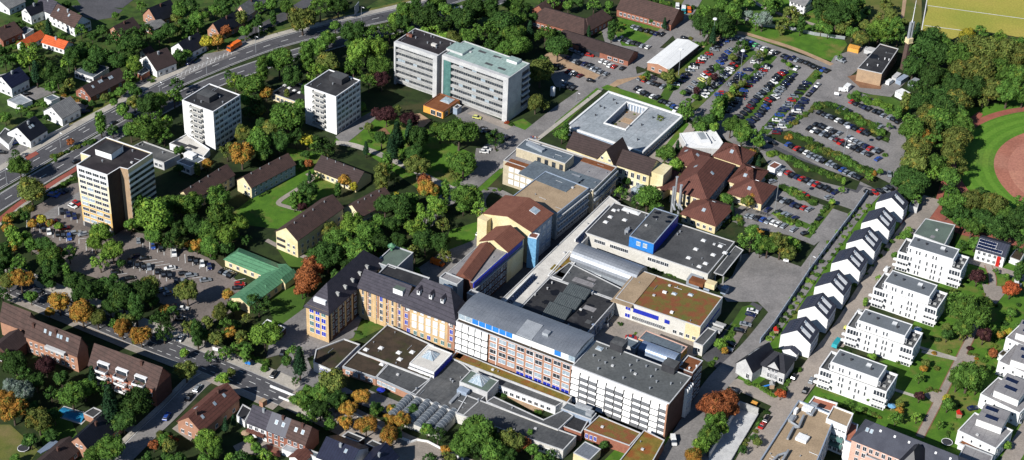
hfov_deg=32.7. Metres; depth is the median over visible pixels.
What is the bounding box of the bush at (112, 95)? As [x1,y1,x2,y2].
[107,92,115,97]
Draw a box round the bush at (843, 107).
[838,105,849,111]
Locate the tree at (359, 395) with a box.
[350,389,371,407]
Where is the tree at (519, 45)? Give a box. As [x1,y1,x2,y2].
[508,36,532,56]
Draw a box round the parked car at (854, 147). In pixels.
[850,144,858,150]
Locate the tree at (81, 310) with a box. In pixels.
[68,298,94,327]
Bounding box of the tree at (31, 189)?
[16,176,45,204]
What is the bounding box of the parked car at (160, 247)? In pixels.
[158,244,162,251]
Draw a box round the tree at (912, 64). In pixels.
[901,54,926,78]
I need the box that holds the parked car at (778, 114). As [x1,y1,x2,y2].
[774,113,784,116]
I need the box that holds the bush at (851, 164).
[847,160,855,166]
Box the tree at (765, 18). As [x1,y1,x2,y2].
[752,11,772,31]
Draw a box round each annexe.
[134,141,180,169]
[169,134,209,158]
[176,150,203,174]
[271,83,304,105]
[342,352,386,385]
[357,324,452,379]
[376,364,430,396]
[378,264,429,287]
[550,262,620,298]
[563,417,587,440]
[583,415,640,452]
[620,430,664,459]
[624,336,640,355]
[638,330,687,363]
[678,355,702,401]
[693,327,716,355]
[782,345,798,360]
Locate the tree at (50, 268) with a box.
[40,258,61,279]
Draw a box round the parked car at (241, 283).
[234,281,244,285]
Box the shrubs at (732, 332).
[6,0,1020,457]
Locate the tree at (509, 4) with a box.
[502,0,522,10]
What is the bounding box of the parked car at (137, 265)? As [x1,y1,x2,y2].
[135,261,139,268]
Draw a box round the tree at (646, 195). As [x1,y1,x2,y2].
[635,184,662,211]
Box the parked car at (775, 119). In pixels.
[772,118,781,121]
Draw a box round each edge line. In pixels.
[0,1,425,172]
[0,2,453,187]
[1,2,502,209]
[1,6,460,193]
[109,373,200,459]
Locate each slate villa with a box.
[735,342,773,381]
[760,350,795,383]
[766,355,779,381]
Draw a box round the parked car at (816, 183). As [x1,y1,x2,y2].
[811,181,819,186]
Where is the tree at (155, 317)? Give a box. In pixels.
[148,308,170,333]
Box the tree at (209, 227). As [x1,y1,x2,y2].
[198,219,222,237]
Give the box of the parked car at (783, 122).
[779,121,788,124]
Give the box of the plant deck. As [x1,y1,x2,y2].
[561,402,596,424]
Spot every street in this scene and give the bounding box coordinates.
[0,143,23,164]
[0,285,293,403]
[110,376,210,459]
[729,379,777,405]
[736,195,938,459]
[1000,421,1023,459]
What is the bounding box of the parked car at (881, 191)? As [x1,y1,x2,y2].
[875,188,885,193]
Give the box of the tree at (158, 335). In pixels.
[154,323,174,343]
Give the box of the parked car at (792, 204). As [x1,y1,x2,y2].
[789,202,797,207]
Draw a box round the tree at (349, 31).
[339,19,366,40]
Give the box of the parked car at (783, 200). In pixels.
[779,197,787,203]
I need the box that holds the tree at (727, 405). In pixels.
[711,399,732,421]
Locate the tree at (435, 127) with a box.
[429,122,445,143]
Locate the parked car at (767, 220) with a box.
[764,217,772,223]
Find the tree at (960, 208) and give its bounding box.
[951,203,970,231]
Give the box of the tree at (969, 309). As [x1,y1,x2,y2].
[946,294,991,327]
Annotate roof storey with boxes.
[458,292,593,362]
[516,139,573,171]
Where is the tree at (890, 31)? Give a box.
[878,26,899,44]
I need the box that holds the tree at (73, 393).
[55,381,86,409]
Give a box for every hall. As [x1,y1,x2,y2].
[410,357,484,414]
[455,395,576,459]
[486,396,573,430]
[521,277,614,335]
[570,243,647,287]
[585,202,734,279]
[637,340,680,364]
[647,38,698,73]
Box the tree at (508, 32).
[498,25,525,39]
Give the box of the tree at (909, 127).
[898,115,925,139]
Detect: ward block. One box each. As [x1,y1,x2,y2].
[394,28,455,97]
[441,41,530,120]
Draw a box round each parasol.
[241,430,249,435]
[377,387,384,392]
[887,403,895,408]
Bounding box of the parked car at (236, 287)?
[232,285,243,289]
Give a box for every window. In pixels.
[489,355,496,360]
[490,335,497,341]
[490,342,496,348]
[490,348,496,354]
[498,352,505,358]
[498,358,505,364]
[499,339,506,345]
[499,345,505,351]
[507,355,514,361]
[507,361,514,367]
[508,342,515,348]
[508,349,514,355]
[516,359,523,365]
[516,365,523,371]
[517,346,524,352]
[517,352,523,358]
[525,362,532,368]
[525,368,532,374]
[526,349,533,355]
[526,356,532,362]
[534,366,541,372]
[534,372,541,378]
[535,353,542,359]
[535,359,541,365]
[543,369,550,375]
[543,375,550,381]
[544,356,551,362]
[544,363,551,369]
[552,379,559,385]
[553,360,560,366]
[553,366,560,372]
[553,373,559,379]
[561,383,568,389]
[562,370,569,376]
[562,376,568,382]
[563,363,569,369]
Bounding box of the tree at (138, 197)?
[133,194,142,217]
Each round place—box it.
[924,391,942,402]
[963,353,974,362]
[982,284,1003,303]
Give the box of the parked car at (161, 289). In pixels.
[159,287,167,292]
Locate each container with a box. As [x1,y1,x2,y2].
[720,284,728,294]
[843,83,851,90]
[847,44,860,52]
[864,46,874,53]
[892,72,901,81]
[895,74,908,84]
[895,88,909,98]
[908,77,919,85]
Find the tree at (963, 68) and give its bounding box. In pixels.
[947,59,974,79]
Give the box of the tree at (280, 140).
[268,129,290,154]
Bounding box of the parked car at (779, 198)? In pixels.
[774,196,783,201]
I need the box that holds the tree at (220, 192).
[205,183,230,203]
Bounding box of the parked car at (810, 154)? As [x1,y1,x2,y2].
[806,152,814,157]
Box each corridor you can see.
[490,375,562,413]
[501,196,620,306]
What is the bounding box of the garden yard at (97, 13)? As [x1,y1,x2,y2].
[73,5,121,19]
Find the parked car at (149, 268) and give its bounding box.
[147,263,151,270]
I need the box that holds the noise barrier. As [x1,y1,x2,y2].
[760,190,867,342]
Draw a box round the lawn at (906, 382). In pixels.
[804,233,1023,459]
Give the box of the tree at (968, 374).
[949,361,988,393]
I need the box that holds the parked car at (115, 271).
[110,270,121,273]
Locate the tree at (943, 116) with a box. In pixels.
[925,107,954,129]
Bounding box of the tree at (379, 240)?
[367,232,390,251]
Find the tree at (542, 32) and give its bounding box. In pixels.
[534,25,554,49]
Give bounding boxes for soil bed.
[376,128,389,134]
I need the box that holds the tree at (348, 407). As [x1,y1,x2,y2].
[338,400,358,416]
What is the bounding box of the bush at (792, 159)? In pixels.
[790,155,796,161]
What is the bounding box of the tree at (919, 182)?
[904,171,931,193]
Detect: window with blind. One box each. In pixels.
[412,313,416,320]
[412,321,416,327]
[419,316,423,323]
[419,323,423,330]
[426,318,430,325]
[426,326,430,333]
[433,321,437,328]
[433,328,437,335]
[440,323,444,330]
[440,331,444,338]
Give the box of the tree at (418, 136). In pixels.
[405,125,428,147]
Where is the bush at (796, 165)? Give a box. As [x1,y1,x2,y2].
[793,162,801,168]
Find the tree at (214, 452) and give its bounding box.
[207,443,222,459]
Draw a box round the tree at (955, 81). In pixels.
[941,71,963,91]
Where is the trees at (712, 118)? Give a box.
[0,0,1023,459]
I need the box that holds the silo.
[550,86,554,97]
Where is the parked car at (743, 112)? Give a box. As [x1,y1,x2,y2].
[739,110,747,115]
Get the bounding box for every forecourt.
[121,76,152,96]
[266,308,306,357]
[277,315,361,393]
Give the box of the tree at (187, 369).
[173,360,197,382]
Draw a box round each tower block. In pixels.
[77,137,156,235]
[182,83,241,149]
[304,69,360,134]
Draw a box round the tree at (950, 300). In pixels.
[947,291,965,308]
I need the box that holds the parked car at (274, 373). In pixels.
[269,370,278,378]
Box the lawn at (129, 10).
[0,0,305,145]
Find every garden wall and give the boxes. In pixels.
[46,123,68,137]
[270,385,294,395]
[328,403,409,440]
[407,439,463,459]
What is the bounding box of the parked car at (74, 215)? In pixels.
[72,212,76,219]
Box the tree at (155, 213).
[134,196,174,230]
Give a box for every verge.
[28,0,410,147]
[663,56,698,93]
[718,305,754,349]
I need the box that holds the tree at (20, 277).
[7,268,35,292]
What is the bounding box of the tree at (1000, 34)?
[989,29,1006,41]
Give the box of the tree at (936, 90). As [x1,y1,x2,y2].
[928,84,947,99]
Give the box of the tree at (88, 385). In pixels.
[77,378,97,401]
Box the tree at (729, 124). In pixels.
[721,117,740,138]
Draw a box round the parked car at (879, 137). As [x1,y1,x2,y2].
[875,135,883,140]
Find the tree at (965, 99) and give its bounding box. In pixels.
[946,88,974,110]
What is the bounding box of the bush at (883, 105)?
[879,102,888,108]
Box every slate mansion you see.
[848,419,967,459]
[900,444,924,459]
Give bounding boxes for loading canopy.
[714,245,742,283]
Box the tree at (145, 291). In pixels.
[128,278,158,307]
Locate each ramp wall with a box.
[709,401,739,456]
[730,413,758,459]
[739,401,758,414]
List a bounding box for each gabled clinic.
[565,131,611,159]
[596,137,628,165]
[616,149,671,187]
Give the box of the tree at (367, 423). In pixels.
[353,414,377,437]
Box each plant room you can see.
[439,272,462,298]
[467,289,480,300]
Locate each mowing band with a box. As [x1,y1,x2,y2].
[959,113,1023,190]
[964,116,1023,187]
[970,119,1023,192]
[976,123,1023,208]
[982,126,1023,207]
[988,130,1023,207]
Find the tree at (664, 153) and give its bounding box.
[655,144,675,163]
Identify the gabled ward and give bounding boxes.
[477,195,553,262]
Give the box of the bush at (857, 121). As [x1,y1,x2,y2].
[854,117,864,123]
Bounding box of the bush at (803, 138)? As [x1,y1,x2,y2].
[799,135,808,141]
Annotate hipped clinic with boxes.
[656,175,679,198]
[668,155,735,206]
[671,169,679,177]
[673,146,710,172]
[680,198,734,233]
[712,142,755,171]
[727,163,768,189]
[727,178,776,210]
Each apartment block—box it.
[176,164,234,208]
[237,153,295,197]
[276,194,343,257]
[313,155,372,191]
[344,187,391,220]
[760,400,832,459]
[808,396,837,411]
[826,405,853,454]
[841,422,857,459]
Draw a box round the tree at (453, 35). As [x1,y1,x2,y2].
[446,30,460,42]
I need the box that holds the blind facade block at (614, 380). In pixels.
[569,336,693,439]
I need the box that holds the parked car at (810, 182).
[807,179,814,185]
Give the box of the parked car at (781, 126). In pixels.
[777,124,786,128]
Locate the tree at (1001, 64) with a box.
[990,56,1014,80]
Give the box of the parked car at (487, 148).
[482,146,491,150]
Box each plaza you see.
[279,391,471,459]
[288,406,337,422]
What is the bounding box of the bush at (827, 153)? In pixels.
[821,148,832,156]
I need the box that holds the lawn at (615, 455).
[605,431,672,459]
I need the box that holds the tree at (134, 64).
[126,54,142,76]
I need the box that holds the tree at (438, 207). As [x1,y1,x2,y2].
[427,198,447,219]
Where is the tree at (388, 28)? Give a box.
[378,21,400,44]
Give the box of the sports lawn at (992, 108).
[943,100,1023,238]
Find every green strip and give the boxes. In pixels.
[656,44,713,104]
[689,49,756,110]
[724,54,776,114]
[739,70,797,124]
[759,70,822,134]
[766,130,889,188]
[771,210,810,228]
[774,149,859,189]
[782,190,851,213]
[804,203,834,237]
[821,105,890,142]
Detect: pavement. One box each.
[0,0,424,169]
[0,175,71,224]
[1,293,277,409]
[5,268,303,389]
[102,375,193,459]
[498,90,600,168]
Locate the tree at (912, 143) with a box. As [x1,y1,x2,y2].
[901,134,932,156]
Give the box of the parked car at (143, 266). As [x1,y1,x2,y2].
[141,262,145,269]
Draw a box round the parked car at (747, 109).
[743,107,751,112]
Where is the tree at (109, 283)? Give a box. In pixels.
[98,276,118,294]
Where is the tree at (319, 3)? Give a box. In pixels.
[308,0,332,22]
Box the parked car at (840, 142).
[836,139,844,144]
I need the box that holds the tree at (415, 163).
[403,154,431,180]
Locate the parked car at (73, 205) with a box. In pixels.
[68,202,76,208]
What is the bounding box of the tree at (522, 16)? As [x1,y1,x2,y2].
[509,8,526,24]
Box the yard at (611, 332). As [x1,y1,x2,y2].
[594,315,642,344]
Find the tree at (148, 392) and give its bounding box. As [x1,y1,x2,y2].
[133,382,151,396]
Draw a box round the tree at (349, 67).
[344,57,364,77]
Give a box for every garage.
[0,128,14,149]
[7,94,32,108]
[44,94,59,105]
[83,407,101,421]
[137,66,149,79]
[236,404,250,426]
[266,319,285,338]
[309,449,317,459]
[342,431,364,443]
[366,440,381,450]
[908,199,919,212]
[957,440,979,450]
[997,349,1006,359]
[1008,248,1023,264]
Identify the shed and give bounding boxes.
[21,26,33,38]
[453,104,461,114]
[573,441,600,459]
[686,273,703,288]
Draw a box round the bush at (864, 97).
[860,95,869,101]
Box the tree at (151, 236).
[143,228,162,243]
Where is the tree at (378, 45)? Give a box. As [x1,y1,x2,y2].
[367,37,388,57]
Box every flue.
[670,186,675,212]
[673,176,678,209]
[677,184,682,213]
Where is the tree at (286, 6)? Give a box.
[280,0,293,18]
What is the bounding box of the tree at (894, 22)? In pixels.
[882,16,904,35]
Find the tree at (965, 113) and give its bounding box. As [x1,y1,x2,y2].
[952,106,968,117]
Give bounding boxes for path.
[0,166,76,221]
[265,239,306,258]
[276,173,314,210]
[335,141,453,189]
[478,187,512,213]
[647,123,694,162]
[698,31,832,65]
[729,208,741,222]
[755,1,836,32]
[895,388,913,396]
[899,112,1023,247]
[915,265,996,437]
[916,265,995,437]
[920,346,956,357]
[921,350,956,360]
[954,107,1023,235]
[968,257,1023,280]
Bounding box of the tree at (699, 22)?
[691,14,710,34]
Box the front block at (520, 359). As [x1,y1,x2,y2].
[454,319,593,394]
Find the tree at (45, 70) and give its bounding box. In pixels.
[38,60,58,81]
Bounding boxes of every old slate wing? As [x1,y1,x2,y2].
[303,250,383,342]
[357,269,414,330]
[401,278,465,352]
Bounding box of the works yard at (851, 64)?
[819,46,903,96]
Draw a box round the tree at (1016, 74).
[1005,64,1023,84]
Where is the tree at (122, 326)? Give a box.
[113,318,131,339]
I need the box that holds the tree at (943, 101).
[931,92,965,115]
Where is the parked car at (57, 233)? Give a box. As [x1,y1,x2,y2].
[55,230,59,236]
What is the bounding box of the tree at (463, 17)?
[449,5,475,28]
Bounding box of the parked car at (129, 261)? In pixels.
[127,258,132,265]
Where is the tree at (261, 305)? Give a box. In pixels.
[246,293,271,317]
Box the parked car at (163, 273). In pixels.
[160,270,165,276]
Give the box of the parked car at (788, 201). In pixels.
[784,199,792,204]
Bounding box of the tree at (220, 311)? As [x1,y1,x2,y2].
[211,301,227,319]
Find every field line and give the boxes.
[921,0,926,29]
[928,5,1023,18]
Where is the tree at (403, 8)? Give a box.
[396,1,414,16]
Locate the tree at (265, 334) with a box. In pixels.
[248,323,283,352]
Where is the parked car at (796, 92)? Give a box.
[794,90,802,94]
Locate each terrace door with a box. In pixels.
[820,371,830,378]
[847,329,857,335]
[873,390,884,397]
[874,290,884,296]
[898,254,908,260]
[900,347,911,354]
[925,307,935,314]
[949,269,959,276]
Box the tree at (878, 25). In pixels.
[867,18,891,44]
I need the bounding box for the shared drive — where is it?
[78,0,131,7]
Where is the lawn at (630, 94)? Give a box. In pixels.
[601,85,690,120]
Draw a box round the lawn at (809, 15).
[763,0,867,33]
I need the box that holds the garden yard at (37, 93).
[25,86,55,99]
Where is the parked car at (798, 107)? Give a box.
[794,105,803,109]
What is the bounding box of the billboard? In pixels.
[354,2,358,15]
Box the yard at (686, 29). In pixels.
[673,19,709,45]
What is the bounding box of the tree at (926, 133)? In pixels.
[922,129,936,144]
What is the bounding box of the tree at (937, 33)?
[921,25,947,42]
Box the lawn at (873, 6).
[865,0,921,39]
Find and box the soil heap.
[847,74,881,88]
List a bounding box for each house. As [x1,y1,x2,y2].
[0,0,25,14]
[0,21,22,46]
[0,67,29,96]
[0,302,36,334]
[0,329,27,362]
[6,116,47,147]
[16,30,44,51]
[21,1,44,23]
[24,317,88,371]
[37,436,79,459]
[38,0,64,21]
[41,35,72,53]
[43,96,80,125]
[50,4,90,36]
[70,413,122,456]
[74,64,108,82]
[76,68,125,100]
[88,343,171,405]
[107,17,140,39]
[139,45,154,57]
[139,47,176,77]
[141,19,164,32]
[142,0,173,22]
[170,32,206,60]
[176,383,239,438]
[206,10,245,38]
[223,248,295,278]
[230,264,291,312]
[237,0,265,21]
[246,404,271,441]
[266,412,290,447]
[279,269,296,289]
[285,419,318,449]
[288,448,312,459]
[316,435,369,459]
[363,442,398,459]
[616,0,684,30]
[763,380,774,388]
[779,316,819,357]
[789,0,812,13]
[797,293,835,332]
[814,269,851,308]
[830,246,867,284]
[846,227,881,264]
[856,44,898,85]
[861,207,896,243]
[875,190,908,222]
[913,218,954,245]
[955,403,1012,459]
[956,409,962,417]
[959,444,992,459]
[974,235,1011,266]
[977,373,1023,425]
[995,343,1023,378]
[1003,320,1023,350]
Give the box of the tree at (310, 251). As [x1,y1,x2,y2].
[306,246,316,257]
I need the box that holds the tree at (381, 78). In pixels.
[374,71,389,91]
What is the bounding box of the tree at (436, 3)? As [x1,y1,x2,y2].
[425,0,443,10]
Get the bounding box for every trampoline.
[17,445,28,451]
[941,438,952,446]
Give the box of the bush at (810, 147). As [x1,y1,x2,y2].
[805,144,815,151]
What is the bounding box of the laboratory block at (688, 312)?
[611,271,726,341]
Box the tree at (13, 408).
[0,396,29,425]
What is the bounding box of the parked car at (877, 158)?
[874,156,882,161]
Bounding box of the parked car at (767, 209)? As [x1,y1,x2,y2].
[763,206,772,212]
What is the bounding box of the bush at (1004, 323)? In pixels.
[1001,321,1008,325]
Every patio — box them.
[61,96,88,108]
[172,424,191,440]
[233,437,281,455]
[266,444,279,456]
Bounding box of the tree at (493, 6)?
[483,0,499,24]
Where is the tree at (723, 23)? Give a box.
[708,12,734,39]
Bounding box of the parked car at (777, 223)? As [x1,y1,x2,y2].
[773,221,782,226]
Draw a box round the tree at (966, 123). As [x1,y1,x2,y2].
[953,114,974,131]
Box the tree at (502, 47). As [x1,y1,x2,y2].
[494,39,511,55]
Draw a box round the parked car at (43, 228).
[41,225,45,231]
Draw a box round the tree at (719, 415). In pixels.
[710,411,728,430]
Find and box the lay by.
[733,316,752,342]
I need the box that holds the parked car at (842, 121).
[839,119,846,124]
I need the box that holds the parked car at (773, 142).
[768,140,777,145]
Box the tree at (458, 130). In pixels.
[437,117,480,150]
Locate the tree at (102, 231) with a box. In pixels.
[89,222,112,243]
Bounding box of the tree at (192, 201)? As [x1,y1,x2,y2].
[174,191,204,213]
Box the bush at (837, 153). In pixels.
[833,151,841,157]
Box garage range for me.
[562,30,637,65]
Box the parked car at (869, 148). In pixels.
[866,146,874,150]
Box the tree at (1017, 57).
[1009,43,1023,65]
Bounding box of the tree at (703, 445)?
[692,435,710,454]
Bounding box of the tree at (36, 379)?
[24,372,44,392]
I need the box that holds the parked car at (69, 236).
[67,232,71,240]
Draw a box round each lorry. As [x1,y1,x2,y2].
[227,39,241,51]
[681,5,685,13]
[831,337,841,348]
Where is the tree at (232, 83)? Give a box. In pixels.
[226,72,240,92]
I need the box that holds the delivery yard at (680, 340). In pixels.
[638,325,705,356]
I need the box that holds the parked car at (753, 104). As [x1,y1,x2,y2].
[747,100,756,106]
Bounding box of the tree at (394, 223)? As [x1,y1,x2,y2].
[381,216,401,235]
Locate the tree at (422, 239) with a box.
[412,229,435,256]
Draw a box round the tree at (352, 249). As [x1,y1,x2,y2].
[342,237,375,258]
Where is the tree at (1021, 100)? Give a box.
[1015,84,1023,107]
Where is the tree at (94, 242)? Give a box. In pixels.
[86,234,102,254]
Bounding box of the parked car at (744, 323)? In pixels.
[739,321,751,326]
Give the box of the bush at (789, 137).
[783,134,793,139]
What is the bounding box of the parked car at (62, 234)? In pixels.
[60,230,65,238]
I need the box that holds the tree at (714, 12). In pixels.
[705,7,721,19]
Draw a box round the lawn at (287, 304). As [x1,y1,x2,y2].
[269,240,308,324]
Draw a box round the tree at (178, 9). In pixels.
[172,0,186,17]
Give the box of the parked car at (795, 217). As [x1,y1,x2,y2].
[790,215,799,220]
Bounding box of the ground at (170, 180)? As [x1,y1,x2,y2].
[0,0,1023,459]
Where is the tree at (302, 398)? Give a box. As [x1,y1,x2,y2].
[288,389,313,410]
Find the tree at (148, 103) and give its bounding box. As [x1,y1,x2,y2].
[135,91,161,115]
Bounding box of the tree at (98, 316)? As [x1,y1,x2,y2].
[88,309,106,329]
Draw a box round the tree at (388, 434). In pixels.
[379,424,398,445]
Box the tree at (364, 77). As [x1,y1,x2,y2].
[359,74,377,92]
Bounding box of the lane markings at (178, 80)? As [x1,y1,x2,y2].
[1,18,375,179]
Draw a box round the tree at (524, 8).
[514,0,530,12]
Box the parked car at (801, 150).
[797,147,805,152]
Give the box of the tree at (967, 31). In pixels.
[958,27,975,36]
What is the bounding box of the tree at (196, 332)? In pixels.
[190,318,203,349]
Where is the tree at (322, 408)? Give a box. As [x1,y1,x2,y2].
[309,400,330,420]
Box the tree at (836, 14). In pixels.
[820,3,851,31]
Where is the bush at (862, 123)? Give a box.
[857,119,866,126]
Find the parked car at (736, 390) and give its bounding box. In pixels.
[731,386,740,393]
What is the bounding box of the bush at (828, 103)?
[823,101,833,106]
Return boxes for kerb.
[0,0,425,170]
[0,0,463,189]
[0,3,502,211]
[1,5,461,192]
[6,292,278,404]
[36,285,294,390]
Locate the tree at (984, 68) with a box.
[968,54,996,80]
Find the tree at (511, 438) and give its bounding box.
[499,427,524,449]
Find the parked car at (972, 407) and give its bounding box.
[967,405,978,410]
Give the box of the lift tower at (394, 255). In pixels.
[379,243,413,271]
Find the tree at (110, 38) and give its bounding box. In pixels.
[105,28,126,54]
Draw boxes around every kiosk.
[259,398,266,407]
[768,161,781,174]
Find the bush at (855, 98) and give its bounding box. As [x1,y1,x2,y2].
[850,94,860,102]
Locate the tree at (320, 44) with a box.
[308,36,328,57]
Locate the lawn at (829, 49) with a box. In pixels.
[733,24,846,60]
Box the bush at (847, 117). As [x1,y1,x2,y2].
[843,112,854,120]
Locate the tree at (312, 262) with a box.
[300,255,324,273]
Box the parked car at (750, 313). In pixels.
[745,311,755,317]
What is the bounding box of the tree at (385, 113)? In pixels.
[375,105,397,126]
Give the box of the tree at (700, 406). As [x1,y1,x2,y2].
[695,400,708,416]
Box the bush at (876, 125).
[872,122,879,127]
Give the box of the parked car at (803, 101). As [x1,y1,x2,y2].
[797,100,807,103]
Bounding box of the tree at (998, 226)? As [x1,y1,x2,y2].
[985,214,1013,239]
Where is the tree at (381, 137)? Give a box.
[374,130,389,149]
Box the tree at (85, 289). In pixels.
[69,279,104,303]
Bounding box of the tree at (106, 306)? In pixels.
[99,298,117,317]
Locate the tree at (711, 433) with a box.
[697,422,721,445]
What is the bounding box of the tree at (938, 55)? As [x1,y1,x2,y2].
[925,42,950,64]
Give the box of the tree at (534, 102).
[527,93,543,113]
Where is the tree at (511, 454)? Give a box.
[502,445,517,459]
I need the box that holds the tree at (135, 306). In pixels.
[127,292,144,326]
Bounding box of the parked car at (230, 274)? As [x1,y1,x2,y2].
[226,271,235,278]
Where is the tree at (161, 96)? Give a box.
[153,91,168,105]
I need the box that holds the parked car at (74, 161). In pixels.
[72,159,80,163]
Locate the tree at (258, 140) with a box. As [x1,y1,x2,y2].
[245,128,270,159]
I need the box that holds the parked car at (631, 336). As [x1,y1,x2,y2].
[625,334,636,339]
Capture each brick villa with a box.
[529,7,587,35]
[532,0,563,12]
[586,10,611,35]
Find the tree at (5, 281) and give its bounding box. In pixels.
[0,271,14,292]
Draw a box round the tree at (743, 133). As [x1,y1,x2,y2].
[732,122,752,145]
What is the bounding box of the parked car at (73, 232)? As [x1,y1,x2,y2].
[70,230,80,235]
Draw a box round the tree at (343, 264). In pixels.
[340,258,351,268]
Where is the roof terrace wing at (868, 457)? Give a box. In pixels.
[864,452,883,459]
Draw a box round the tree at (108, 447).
[94,433,125,459]
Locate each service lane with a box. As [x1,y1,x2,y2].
[36,191,80,226]
[491,196,621,299]
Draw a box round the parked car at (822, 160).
[819,158,827,163]
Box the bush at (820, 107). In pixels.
[812,103,823,109]
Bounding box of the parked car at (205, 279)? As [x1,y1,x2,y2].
[199,277,211,282]
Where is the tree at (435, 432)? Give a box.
[429,426,446,444]
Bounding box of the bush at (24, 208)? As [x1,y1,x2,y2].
[22,205,30,211]
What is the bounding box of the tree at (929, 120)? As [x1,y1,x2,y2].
[922,115,937,133]
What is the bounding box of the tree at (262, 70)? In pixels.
[255,54,269,82]
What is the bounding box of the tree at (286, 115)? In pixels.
[269,101,304,133]
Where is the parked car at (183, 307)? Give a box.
[177,305,188,310]
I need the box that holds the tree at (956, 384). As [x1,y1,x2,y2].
[947,375,963,392]
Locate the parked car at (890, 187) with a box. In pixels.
[885,184,894,190]
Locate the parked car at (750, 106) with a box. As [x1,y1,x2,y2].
[746,104,753,109]
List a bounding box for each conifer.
[100,384,119,424]
[291,346,306,380]
[386,134,399,166]
[391,121,404,151]
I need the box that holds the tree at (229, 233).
[216,224,239,244]
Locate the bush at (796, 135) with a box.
[792,132,800,138]
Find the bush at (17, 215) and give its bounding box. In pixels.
[11,210,19,218]
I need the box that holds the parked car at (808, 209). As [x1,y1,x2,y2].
[805,206,813,211]
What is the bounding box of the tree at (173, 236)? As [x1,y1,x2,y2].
[161,231,181,249]
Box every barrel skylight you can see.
[388,394,412,415]
[403,397,421,414]
[405,399,431,429]
[413,402,439,432]
[425,405,448,436]
[433,408,456,439]
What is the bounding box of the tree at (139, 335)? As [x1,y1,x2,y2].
[128,325,152,347]
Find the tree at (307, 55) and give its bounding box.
[299,41,314,74]
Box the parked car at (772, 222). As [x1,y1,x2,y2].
[769,219,776,224]
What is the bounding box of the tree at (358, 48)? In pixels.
[346,37,369,67]
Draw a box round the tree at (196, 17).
[188,10,204,31]
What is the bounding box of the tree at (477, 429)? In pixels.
[458,414,495,449]
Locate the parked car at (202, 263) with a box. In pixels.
[200,259,204,266]
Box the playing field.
[921,0,1023,39]
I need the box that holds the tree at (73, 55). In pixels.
[64,45,85,69]
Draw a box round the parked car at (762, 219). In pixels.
[759,216,766,221]
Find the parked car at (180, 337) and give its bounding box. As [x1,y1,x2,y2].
[176,334,184,341]
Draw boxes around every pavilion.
[313,339,359,372]
[409,344,451,377]
[423,93,459,118]
[459,370,498,401]
[679,130,722,155]
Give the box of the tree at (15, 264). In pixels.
[8,253,29,272]
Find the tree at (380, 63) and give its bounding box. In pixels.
[366,53,391,73]
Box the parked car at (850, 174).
[847,172,856,176]
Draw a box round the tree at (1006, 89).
[995,79,1023,108]
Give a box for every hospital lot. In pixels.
[455,105,523,149]
[475,148,495,166]
[551,69,589,89]
[569,53,636,79]
[601,27,663,67]
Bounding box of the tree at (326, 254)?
[313,241,344,273]
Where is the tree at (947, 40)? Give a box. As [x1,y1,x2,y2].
[941,33,951,44]
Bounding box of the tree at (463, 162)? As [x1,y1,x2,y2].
[448,152,476,178]
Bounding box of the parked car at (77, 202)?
[72,199,80,205]
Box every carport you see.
[37,440,57,453]
[281,444,297,456]
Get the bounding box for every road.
[0,0,462,188]
[0,0,505,210]
[236,0,311,43]
[414,0,701,228]
[659,187,880,459]
[735,135,897,192]
[763,74,840,148]
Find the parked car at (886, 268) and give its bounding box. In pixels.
[883,266,889,271]
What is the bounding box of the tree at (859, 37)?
[851,30,869,45]
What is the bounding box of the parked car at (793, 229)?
[789,226,797,232]
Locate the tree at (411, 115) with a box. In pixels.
[399,111,419,125]
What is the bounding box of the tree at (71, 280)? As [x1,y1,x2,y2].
[62,272,86,287]
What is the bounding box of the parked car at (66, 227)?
[60,225,69,229]
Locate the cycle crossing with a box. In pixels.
[25,151,38,159]
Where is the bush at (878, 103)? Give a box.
[872,100,881,106]
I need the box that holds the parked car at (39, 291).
[33,288,43,294]
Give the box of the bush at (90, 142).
[87,139,93,144]
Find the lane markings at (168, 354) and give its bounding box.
[10,290,276,399]
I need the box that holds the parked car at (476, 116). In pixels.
[472,114,481,119]
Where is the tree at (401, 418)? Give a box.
[394,410,410,430]
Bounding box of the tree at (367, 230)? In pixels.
[355,220,383,241]
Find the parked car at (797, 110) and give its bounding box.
[791,109,801,112]
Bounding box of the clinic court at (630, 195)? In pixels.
[611,157,671,203]
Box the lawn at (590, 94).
[555,88,599,125]
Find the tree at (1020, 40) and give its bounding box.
[1010,36,1023,44]
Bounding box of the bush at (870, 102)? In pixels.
[863,99,872,105]
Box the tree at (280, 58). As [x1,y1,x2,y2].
[265,47,294,78]
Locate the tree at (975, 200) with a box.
[962,189,983,208]
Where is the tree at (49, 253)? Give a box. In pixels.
[36,245,65,265]
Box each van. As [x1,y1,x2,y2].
[171,245,176,256]
[430,257,444,266]
[670,433,676,445]
[835,56,845,62]
[838,87,847,91]
[885,78,893,84]
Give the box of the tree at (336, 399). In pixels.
[322,389,347,411]
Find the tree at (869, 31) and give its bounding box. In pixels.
[863,26,878,45]
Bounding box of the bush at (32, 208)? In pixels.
[25,205,34,211]
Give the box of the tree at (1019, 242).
[1013,235,1023,253]
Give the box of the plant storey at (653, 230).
[629,206,678,253]
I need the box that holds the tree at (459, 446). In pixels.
[449,431,472,459]
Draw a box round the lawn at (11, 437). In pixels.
[0,425,37,459]
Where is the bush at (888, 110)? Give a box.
[884,107,892,114]
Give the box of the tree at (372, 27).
[362,24,380,39]
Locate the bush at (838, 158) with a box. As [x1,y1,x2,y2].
[834,152,846,161]
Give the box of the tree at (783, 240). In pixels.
[772,235,789,259]
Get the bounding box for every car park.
[31,183,240,334]
[617,34,828,147]
[737,148,856,244]
[776,77,905,186]
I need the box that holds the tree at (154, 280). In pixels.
[141,275,160,295]
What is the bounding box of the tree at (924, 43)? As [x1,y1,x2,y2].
[903,30,940,57]
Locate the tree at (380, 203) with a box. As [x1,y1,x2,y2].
[373,194,390,216]

